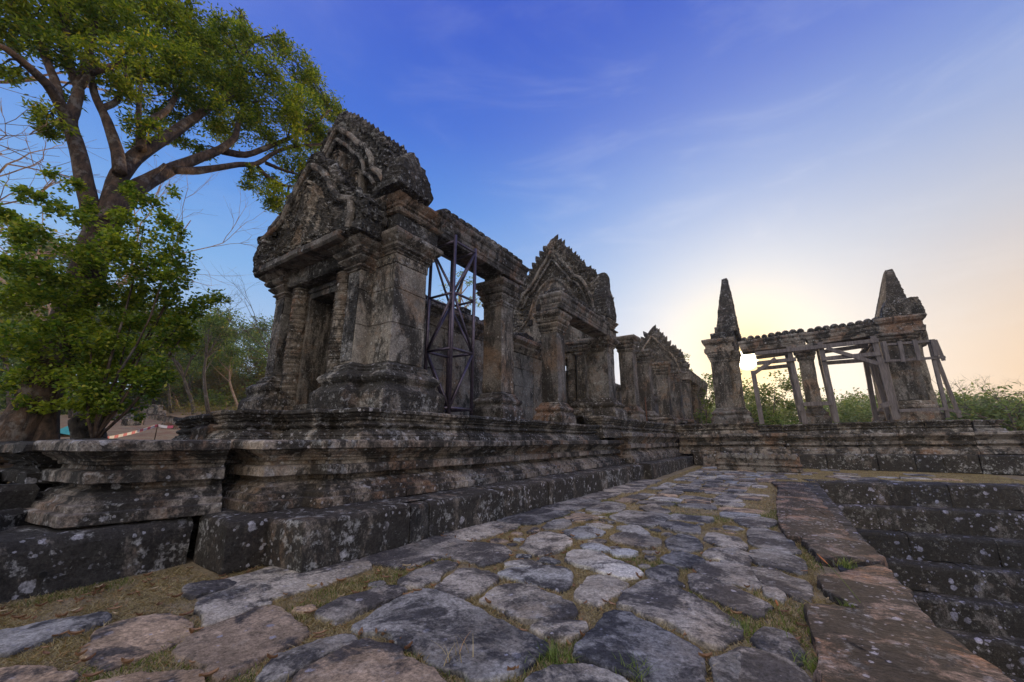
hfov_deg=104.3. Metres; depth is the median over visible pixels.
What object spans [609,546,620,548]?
flagstone
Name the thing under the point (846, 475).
flagstone
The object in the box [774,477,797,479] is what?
flagstone
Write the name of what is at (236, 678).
green grass
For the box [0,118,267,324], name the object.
bare tree
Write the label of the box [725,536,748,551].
flagstone
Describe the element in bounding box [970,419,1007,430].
corner block
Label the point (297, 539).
base course
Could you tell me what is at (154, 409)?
loose block
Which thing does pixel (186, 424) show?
cheek block
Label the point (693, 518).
flagstone
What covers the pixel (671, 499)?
flagstone
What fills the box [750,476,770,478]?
flagstone
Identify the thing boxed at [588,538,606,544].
flagstone
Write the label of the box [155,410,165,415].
loose block
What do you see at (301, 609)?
flagstone
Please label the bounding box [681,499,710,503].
flagstone
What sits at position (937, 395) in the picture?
tree
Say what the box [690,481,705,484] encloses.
flagstone
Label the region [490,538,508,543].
flagstone
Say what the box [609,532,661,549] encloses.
flagstone
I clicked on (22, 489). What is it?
broken wall end
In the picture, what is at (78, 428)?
gnarled stump
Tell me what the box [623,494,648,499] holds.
flagstone
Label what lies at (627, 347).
stone pillar
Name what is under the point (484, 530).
kerb slab
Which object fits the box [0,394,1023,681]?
ground
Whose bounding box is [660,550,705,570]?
flagstone
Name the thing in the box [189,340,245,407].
tree
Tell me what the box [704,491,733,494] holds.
flagstone
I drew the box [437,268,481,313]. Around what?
gallery tree
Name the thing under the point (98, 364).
broadleaf tree
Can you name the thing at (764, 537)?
flagstone
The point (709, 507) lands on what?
flagstone
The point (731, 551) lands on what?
flagstone
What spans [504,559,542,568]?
flagstone
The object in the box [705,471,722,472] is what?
flagstone
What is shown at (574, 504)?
kerb slab
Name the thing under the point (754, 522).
flagstone
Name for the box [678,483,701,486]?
flagstone
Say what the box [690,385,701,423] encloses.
stone pillar
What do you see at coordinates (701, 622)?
flagstone
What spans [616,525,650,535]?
flagstone
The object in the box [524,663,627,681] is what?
flagstone
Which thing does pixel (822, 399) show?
tree
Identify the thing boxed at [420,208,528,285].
roof beam
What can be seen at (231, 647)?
flagstone
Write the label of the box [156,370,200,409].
tree
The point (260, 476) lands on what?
platform
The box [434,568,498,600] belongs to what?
flagstone
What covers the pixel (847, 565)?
grass tuft
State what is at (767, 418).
bush
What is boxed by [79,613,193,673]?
flagstone
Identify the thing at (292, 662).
flagstone
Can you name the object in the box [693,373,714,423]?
tree
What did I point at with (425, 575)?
flagstone
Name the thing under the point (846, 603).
grass tuft
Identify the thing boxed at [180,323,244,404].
tree
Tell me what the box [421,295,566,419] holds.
hall wall
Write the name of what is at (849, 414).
undergrowth
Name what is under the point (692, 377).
eave
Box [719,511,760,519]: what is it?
flagstone
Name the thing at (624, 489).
kerb slab
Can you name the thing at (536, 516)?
kerb slab
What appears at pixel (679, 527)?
flagstone
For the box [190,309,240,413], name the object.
tree
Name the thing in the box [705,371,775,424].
tree
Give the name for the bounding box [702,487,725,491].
flagstone
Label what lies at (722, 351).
ruined tower
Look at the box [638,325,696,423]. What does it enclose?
temple porch
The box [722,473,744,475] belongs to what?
flagstone
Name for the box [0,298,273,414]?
woodland
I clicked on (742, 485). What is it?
flagstone
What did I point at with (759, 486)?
flagstone
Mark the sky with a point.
(796, 154)
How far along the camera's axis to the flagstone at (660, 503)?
9.60 m
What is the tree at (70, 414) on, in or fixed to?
on the ground at (118, 428)
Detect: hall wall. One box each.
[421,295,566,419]
[566,380,658,413]
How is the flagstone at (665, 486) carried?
on the ground at (118, 428)
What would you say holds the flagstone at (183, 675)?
on the ground at (118, 428)
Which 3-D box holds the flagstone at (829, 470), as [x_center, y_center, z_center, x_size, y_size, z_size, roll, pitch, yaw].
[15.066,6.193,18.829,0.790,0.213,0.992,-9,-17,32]
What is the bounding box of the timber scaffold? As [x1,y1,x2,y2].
[751,335,899,423]
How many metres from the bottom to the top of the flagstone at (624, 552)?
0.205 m
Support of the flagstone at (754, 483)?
on the ground at (118, 428)
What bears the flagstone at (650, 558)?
on the ground at (118, 428)
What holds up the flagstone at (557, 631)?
on the ground at (118, 428)
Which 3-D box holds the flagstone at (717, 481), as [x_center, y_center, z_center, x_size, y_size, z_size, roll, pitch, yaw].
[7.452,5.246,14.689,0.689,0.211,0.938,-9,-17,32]
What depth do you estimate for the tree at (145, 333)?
55.87 m
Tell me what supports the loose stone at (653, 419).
on the platform at (363, 423)
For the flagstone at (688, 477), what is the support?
on the ground at (118, 428)
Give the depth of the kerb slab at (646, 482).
14.19 m
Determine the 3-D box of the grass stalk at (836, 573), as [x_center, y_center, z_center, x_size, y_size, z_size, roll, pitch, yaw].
[3.096,2.256,3.761,0.015,0.382,0.337,7,-15,-25]
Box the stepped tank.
[802,479,1023,681]
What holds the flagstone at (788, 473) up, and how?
on the ground at (118, 428)
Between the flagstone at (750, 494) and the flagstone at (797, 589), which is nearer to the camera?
the flagstone at (797, 589)
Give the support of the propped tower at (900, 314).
on the platform at (946, 446)
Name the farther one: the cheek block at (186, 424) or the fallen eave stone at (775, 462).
the fallen eave stone at (775, 462)
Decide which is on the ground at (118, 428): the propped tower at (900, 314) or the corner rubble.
the corner rubble
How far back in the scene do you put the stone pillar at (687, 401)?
36.40 m
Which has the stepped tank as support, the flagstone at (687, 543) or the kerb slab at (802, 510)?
the kerb slab at (802, 510)
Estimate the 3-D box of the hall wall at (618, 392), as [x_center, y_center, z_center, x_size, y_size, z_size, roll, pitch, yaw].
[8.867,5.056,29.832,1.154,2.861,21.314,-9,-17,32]
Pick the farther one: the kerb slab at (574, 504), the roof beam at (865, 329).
the roof beam at (865, 329)
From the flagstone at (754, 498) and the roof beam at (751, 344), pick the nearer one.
the flagstone at (754, 498)
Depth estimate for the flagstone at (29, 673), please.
2.58 m
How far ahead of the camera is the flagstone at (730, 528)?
6.90 m
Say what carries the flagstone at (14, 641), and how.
on the ground at (118, 428)
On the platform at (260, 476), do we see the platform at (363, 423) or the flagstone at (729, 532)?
the platform at (363, 423)
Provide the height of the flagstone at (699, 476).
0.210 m
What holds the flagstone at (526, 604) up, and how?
on the ground at (118, 428)
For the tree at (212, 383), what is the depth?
63.04 m
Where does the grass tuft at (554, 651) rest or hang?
on the ground at (118, 428)
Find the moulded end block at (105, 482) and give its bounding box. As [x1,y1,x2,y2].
[25,439,230,528]
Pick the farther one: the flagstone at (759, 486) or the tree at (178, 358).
the tree at (178, 358)
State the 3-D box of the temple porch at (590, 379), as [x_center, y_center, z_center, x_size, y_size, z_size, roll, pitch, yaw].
[2.442,-0.888,21.856,6.559,10.500,2.098,-9,-17,32]
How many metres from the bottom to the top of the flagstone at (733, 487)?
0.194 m
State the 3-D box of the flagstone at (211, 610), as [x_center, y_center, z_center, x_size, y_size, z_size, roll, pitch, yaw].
[-2.635,2.511,3.658,0.766,0.216,0.637,-9,-17,32]
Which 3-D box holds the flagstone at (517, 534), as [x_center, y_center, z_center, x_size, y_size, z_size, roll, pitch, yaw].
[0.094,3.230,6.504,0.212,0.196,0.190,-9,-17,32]
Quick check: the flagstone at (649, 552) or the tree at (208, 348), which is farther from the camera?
the tree at (208, 348)
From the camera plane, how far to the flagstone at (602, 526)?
7.03 m
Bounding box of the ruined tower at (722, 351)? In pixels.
[701,278,753,423]
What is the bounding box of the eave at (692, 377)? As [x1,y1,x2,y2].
[680,369,707,389]
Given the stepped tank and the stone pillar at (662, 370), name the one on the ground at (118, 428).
the stepped tank
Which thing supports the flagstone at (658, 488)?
on the ground at (118, 428)
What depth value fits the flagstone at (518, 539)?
6.12 m
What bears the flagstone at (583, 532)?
on the ground at (118, 428)
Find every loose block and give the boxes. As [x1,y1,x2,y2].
[111,411,137,420]
[121,418,144,425]
[148,404,163,413]
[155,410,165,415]
[161,422,177,428]
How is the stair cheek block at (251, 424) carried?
on the platform at (260, 476)
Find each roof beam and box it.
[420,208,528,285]
[538,287,610,336]
[738,328,806,354]
[804,317,879,343]
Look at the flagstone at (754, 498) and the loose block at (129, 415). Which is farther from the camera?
the loose block at (129, 415)
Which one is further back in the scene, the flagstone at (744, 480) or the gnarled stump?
the flagstone at (744, 480)
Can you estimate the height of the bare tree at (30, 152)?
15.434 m
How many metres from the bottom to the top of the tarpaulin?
0.640 m
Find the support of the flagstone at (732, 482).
on the ground at (118, 428)
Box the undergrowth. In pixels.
[706,380,1023,430]
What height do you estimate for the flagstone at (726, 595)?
0.204 m
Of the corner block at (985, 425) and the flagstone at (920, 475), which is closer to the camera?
the flagstone at (920, 475)
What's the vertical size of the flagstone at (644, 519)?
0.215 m
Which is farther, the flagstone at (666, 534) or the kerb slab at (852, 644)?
the flagstone at (666, 534)
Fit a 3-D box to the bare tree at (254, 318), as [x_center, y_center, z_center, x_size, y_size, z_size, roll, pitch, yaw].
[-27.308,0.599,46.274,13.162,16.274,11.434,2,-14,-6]
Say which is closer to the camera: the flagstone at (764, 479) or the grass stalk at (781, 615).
the grass stalk at (781, 615)
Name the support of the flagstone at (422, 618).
on the ground at (118, 428)
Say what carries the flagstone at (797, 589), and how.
on the ground at (118, 428)
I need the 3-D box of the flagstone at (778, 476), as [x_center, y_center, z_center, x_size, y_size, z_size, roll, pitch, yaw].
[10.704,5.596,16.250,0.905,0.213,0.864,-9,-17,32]
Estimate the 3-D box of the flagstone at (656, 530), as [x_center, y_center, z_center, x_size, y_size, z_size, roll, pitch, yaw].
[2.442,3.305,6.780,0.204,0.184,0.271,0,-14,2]
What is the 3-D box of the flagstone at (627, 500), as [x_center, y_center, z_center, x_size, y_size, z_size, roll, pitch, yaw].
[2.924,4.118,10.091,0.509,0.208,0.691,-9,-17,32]
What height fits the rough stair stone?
0.707 m
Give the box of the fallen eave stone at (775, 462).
[716,452,803,472]
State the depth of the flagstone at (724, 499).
10.11 m
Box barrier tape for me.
[108,424,172,439]
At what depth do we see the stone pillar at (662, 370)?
29.62 m
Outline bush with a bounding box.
[931,376,1023,430]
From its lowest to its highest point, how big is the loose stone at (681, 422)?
0.532 m
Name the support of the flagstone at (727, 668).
on the ground at (118, 428)
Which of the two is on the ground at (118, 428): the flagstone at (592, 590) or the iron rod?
the flagstone at (592, 590)
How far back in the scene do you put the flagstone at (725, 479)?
15.10 m
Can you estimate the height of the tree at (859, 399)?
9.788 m
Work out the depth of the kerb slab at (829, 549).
5.27 m
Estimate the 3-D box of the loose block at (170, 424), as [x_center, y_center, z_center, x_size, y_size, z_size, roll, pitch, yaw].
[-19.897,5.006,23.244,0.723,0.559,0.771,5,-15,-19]
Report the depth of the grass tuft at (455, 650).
2.77 m
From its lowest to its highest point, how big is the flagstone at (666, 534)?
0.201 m
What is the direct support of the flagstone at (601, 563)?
on the ground at (118, 428)
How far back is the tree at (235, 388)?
68.91 m
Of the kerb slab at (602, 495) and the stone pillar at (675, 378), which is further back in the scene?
the stone pillar at (675, 378)
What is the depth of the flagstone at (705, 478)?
15.58 m
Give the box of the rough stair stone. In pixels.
[189,423,218,439]
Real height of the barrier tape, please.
0.632 m
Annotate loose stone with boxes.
[647,417,659,421]
[677,421,686,424]
[678,419,693,424]
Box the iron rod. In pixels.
[644,397,647,420]
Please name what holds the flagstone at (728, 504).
on the ground at (118, 428)
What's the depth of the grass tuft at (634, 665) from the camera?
2.60 m
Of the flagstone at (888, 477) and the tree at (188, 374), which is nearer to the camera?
the flagstone at (888, 477)
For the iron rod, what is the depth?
21.43 m
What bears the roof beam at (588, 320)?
on the stone pillar at (552, 325)
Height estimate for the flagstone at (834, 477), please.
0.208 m
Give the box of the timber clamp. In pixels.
[879,339,961,417]
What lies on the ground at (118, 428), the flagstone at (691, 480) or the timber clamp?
the flagstone at (691, 480)
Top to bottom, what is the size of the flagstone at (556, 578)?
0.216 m
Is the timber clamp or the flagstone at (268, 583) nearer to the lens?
the flagstone at (268, 583)
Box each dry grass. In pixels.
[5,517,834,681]
[570,466,1023,533]
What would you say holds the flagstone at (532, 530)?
on the ground at (118, 428)
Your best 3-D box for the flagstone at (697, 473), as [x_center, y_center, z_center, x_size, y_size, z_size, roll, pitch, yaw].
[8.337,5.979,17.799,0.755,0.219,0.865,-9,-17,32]
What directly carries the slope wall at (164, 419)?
on the ground at (118, 428)
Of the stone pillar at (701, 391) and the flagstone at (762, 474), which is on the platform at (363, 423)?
the stone pillar at (701, 391)
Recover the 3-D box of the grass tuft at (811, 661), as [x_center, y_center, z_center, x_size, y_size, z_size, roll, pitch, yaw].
[2.025,2.164,2.673,0.279,0.092,0.344,5,-15,-20]
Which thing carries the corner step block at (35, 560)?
on the ground at (118, 428)
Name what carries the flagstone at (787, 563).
on the ground at (118, 428)
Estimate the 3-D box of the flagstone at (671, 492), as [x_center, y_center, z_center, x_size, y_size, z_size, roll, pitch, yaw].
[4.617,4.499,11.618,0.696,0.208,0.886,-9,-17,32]
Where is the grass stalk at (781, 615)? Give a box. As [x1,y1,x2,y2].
[775,599,787,636]
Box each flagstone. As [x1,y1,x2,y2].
[0,611,111,659]
[0,665,78,681]
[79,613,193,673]
[93,669,204,681]
[171,605,310,681]
[181,579,236,600]
[193,594,271,626]
[255,633,357,681]
[291,638,446,681]
[292,604,316,615]
[313,585,407,627]
[350,588,549,681]
[368,580,385,587]
[397,560,457,590]
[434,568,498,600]
[450,542,511,567]
[479,583,577,626]
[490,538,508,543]
[497,564,573,593]
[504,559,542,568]
[507,543,517,546]
[511,532,522,537]
[513,538,524,541]
[515,553,531,559]
[519,531,572,558]
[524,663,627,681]
[526,527,539,534]
[529,619,588,646]
[536,556,560,564]
[541,518,571,530]
[561,526,605,540]
[564,513,598,522]
[564,549,643,581]
[572,610,706,681]
[574,574,628,610]
[580,542,610,554]
[585,501,625,513]
[585,523,613,529]
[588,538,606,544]
[609,510,671,528]
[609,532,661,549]
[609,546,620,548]
[610,548,638,558]
[614,498,639,503]
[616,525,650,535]
[616,579,743,652]
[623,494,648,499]
[635,500,675,506]
[636,493,654,495]
[638,564,650,569]
[639,504,670,513]
[642,550,660,555]
[644,555,656,562]
[645,564,685,590]
[647,487,676,490]
[648,497,683,502]
[649,528,661,532]
[654,493,677,497]
[657,484,673,487]
[657,490,683,494]
[659,520,700,534]
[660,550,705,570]
[661,532,672,537]
[663,482,677,484]
[664,534,703,552]
[669,513,714,523]
[671,485,700,489]
[674,478,688,480]
[675,488,704,492]
[676,503,716,510]
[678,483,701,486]
[679,477,696,478]
[679,495,712,500]
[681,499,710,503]
[683,475,703,477]
[686,479,702,481]
[687,572,773,620]
[688,472,707,473]
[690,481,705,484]
[692,561,763,592]
[698,477,715,479]
[702,485,718,487]
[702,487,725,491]
[702,547,752,564]
[703,479,723,482]
[703,532,747,551]
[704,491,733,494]
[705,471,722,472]
[705,482,728,485]
[708,647,741,681]
[710,501,745,507]
[712,497,742,502]
[714,477,733,480]
[715,494,737,498]
[718,507,763,513]
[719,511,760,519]
[720,486,747,489]
[720,548,750,566]
[721,476,738,478]
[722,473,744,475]
[722,525,743,531]
[723,472,742,473]
[723,531,737,533]
[724,481,738,483]
[724,488,747,492]
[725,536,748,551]
[729,484,751,487]
[733,479,756,481]
[733,516,777,527]
[734,492,769,497]
[737,496,762,501]
[737,646,812,681]
[739,482,756,484]
[743,473,763,475]
[746,527,801,555]
[748,548,807,576]
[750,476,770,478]
[750,626,806,666]
[751,566,814,603]
[752,485,767,488]
[757,478,774,479]
[757,480,776,482]
[762,585,786,604]
[763,475,786,477]
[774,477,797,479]
[777,473,797,474]
[820,469,839,471]
[825,476,849,478]
[833,472,857,475]
[833,475,860,476]
[837,478,860,480]
[850,477,878,478]
[878,476,899,478]
[878,479,903,481]
[900,477,932,480]
[903,473,935,476]
[932,478,962,481]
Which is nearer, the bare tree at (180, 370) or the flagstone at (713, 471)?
the flagstone at (713, 471)
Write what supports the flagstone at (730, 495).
on the ground at (118, 428)
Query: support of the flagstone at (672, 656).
on the ground at (118, 428)
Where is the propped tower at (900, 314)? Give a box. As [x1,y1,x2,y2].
[859,269,945,421]
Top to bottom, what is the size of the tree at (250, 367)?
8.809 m
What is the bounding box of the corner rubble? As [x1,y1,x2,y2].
[701,456,715,466]
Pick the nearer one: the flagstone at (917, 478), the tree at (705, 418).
the flagstone at (917, 478)
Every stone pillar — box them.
[473,277,524,419]
[532,309,575,423]
[615,334,645,420]
[636,348,660,422]
[652,361,677,424]
[669,370,685,420]
[681,380,696,423]
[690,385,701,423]
[698,389,707,422]
[791,343,831,423]
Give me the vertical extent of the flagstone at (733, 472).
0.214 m
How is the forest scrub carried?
on the ground at (118, 428)
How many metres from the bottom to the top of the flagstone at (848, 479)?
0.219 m
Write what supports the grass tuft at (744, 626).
on the ground at (118, 428)
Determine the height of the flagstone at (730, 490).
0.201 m
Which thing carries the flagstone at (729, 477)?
on the ground at (118, 428)
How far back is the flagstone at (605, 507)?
8.92 m
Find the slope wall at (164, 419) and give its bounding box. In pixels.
[138,412,180,421]
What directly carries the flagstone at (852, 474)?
on the ground at (118, 428)
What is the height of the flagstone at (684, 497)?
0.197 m
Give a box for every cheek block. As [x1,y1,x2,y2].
[171,414,217,439]
[205,408,289,439]
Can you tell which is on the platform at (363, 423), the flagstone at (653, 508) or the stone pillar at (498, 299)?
the stone pillar at (498, 299)
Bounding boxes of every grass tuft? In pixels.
[431,632,473,665]
[525,637,584,668]
[613,653,659,681]
[730,610,778,637]
[790,647,819,672]
[835,557,857,568]
[838,599,855,607]
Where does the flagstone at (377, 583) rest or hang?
on the ground at (118, 428)
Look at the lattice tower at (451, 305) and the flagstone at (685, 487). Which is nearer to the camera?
the lattice tower at (451, 305)
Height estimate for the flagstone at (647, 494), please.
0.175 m
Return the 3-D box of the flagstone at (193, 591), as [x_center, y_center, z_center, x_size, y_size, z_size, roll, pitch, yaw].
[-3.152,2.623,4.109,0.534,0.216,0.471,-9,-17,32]
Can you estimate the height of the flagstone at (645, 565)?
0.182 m
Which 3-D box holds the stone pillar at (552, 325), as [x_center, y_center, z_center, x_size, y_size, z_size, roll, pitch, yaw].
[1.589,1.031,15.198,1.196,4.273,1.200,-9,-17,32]
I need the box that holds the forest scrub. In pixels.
[161,398,238,414]
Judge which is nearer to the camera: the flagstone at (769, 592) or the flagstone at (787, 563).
the flagstone at (769, 592)
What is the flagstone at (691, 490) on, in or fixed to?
on the ground at (118, 428)
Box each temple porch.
[237,110,444,413]
[513,234,627,418]
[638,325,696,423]
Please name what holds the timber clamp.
on the platform at (946, 446)
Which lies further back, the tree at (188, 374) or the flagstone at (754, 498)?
the tree at (188, 374)
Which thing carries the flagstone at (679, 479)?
on the ground at (118, 428)
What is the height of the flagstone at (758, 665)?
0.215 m
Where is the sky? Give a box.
[0,0,1023,424]
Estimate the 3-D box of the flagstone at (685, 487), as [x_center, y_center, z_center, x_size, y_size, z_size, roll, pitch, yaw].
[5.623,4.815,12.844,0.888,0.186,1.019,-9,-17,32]
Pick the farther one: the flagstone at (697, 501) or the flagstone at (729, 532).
the flagstone at (697, 501)
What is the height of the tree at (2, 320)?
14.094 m
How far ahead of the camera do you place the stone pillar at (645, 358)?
25.59 m
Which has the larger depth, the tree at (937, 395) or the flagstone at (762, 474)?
the tree at (937, 395)
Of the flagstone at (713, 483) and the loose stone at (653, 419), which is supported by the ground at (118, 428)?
the flagstone at (713, 483)
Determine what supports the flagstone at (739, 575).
on the ground at (118, 428)
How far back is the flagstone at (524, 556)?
5.20 m
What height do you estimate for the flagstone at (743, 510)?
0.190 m
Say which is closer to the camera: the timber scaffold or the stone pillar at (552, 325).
the stone pillar at (552, 325)
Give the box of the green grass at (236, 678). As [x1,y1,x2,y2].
[11,499,823,681]
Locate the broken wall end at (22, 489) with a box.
[0,438,134,529]
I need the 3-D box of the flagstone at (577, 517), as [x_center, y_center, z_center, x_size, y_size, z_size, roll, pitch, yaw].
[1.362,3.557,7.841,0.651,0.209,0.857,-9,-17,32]
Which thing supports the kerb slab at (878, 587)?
on the stepped tank
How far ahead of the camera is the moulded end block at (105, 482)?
4.94 m
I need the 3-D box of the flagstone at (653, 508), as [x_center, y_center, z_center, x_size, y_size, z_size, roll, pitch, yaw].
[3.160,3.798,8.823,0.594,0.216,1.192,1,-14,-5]
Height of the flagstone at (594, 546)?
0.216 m
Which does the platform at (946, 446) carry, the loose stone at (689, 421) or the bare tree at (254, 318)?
the loose stone at (689, 421)
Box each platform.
[222,432,681,512]
[278,407,677,440]
[675,419,1023,474]
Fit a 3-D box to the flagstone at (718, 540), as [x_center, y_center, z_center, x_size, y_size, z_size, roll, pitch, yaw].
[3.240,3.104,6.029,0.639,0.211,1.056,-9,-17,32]
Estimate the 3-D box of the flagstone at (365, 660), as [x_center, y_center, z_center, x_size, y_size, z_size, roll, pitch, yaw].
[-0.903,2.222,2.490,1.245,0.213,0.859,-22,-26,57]
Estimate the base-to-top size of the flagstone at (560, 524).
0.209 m
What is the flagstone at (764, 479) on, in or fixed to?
on the ground at (118, 428)
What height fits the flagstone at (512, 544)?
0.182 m
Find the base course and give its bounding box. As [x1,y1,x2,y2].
[187,456,692,574]
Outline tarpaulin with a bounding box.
[60,426,69,434]
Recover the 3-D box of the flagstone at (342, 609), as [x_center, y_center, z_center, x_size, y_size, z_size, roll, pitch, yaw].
[-1.407,2.539,3.769,0.449,0.216,0.984,-9,-17,32]
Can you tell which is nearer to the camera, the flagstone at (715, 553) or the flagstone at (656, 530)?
the flagstone at (715, 553)
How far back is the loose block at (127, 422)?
22.99 m
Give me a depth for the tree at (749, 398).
65.62 m
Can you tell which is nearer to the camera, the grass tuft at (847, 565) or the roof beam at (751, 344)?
the grass tuft at (847, 565)
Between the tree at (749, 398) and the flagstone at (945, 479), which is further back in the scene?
the tree at (749, 398)
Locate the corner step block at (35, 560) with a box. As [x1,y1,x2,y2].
[0,517,192,603]
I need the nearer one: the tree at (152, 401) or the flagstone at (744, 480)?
the flagstone at (744, 480)
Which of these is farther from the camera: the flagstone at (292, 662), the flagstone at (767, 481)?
the flagstone at (767, 481)
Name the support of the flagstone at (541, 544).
on the ground at (118, 428)
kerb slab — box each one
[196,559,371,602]
[360,536,469,570]
[443,521,520,541]
[496,508,570,525]
[541,498,601,511]
[578,491,620,500]
[603,485,646,493]
[625,479,661,485]
[771,481,849,544]
[801,534,888,568]
[803,603,1013,681]
[816,564,933,625]
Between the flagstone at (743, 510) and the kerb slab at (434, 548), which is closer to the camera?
the kerb slab at (434, 548)
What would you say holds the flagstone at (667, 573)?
on the ground at (118, 428)
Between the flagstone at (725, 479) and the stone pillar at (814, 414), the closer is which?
the flagstone at (725, 479)
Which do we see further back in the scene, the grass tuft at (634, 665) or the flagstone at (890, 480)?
the flagstone at (890, 480)
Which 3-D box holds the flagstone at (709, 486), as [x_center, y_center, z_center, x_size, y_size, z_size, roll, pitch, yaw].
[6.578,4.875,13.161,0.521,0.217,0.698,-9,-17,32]
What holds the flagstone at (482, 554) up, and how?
on the ground at (118, 428)
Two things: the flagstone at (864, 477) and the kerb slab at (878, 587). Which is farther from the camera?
the flagstone at (864, 477)
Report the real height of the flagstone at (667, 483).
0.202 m
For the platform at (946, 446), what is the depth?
19.35 m
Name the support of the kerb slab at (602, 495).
on the ground at (118, 428)
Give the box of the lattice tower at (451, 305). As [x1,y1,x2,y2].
[424,234,476,415]
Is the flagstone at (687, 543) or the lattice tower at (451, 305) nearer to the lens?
the flagstone at (687, 543)
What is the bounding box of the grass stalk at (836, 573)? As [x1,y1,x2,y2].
[817,554,860,602]
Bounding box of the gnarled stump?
[68,411,107,438]
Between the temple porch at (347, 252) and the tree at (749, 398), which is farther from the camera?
the tree at (749, 398)
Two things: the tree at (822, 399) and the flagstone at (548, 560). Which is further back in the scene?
the tree at (822, 399)
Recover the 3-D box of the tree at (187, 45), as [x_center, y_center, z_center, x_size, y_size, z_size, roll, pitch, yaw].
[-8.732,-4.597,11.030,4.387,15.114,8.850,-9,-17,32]
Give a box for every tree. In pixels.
[0,0,346,464]
[0,4,273,205]
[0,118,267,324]
[0,162,233,438]
[0,213,58,405]
[0,236,117,417]
[78,303,153,397]
[92,267,270,414]
[116,325,198,412]
[121,349,176,404]
[140,330,217,404]
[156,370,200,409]
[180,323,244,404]
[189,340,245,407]
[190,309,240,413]
[190,366,242,406]
[209,376,253,398]
[212,268,271,359]
[228,350,266,391]
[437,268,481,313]
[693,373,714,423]
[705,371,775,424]
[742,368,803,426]
[743,392,779,411]
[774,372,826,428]
[821,387,863,420]
[847,388,875,410]
[935,387,971,412]
[960,392,999,405]
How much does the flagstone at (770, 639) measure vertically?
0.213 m

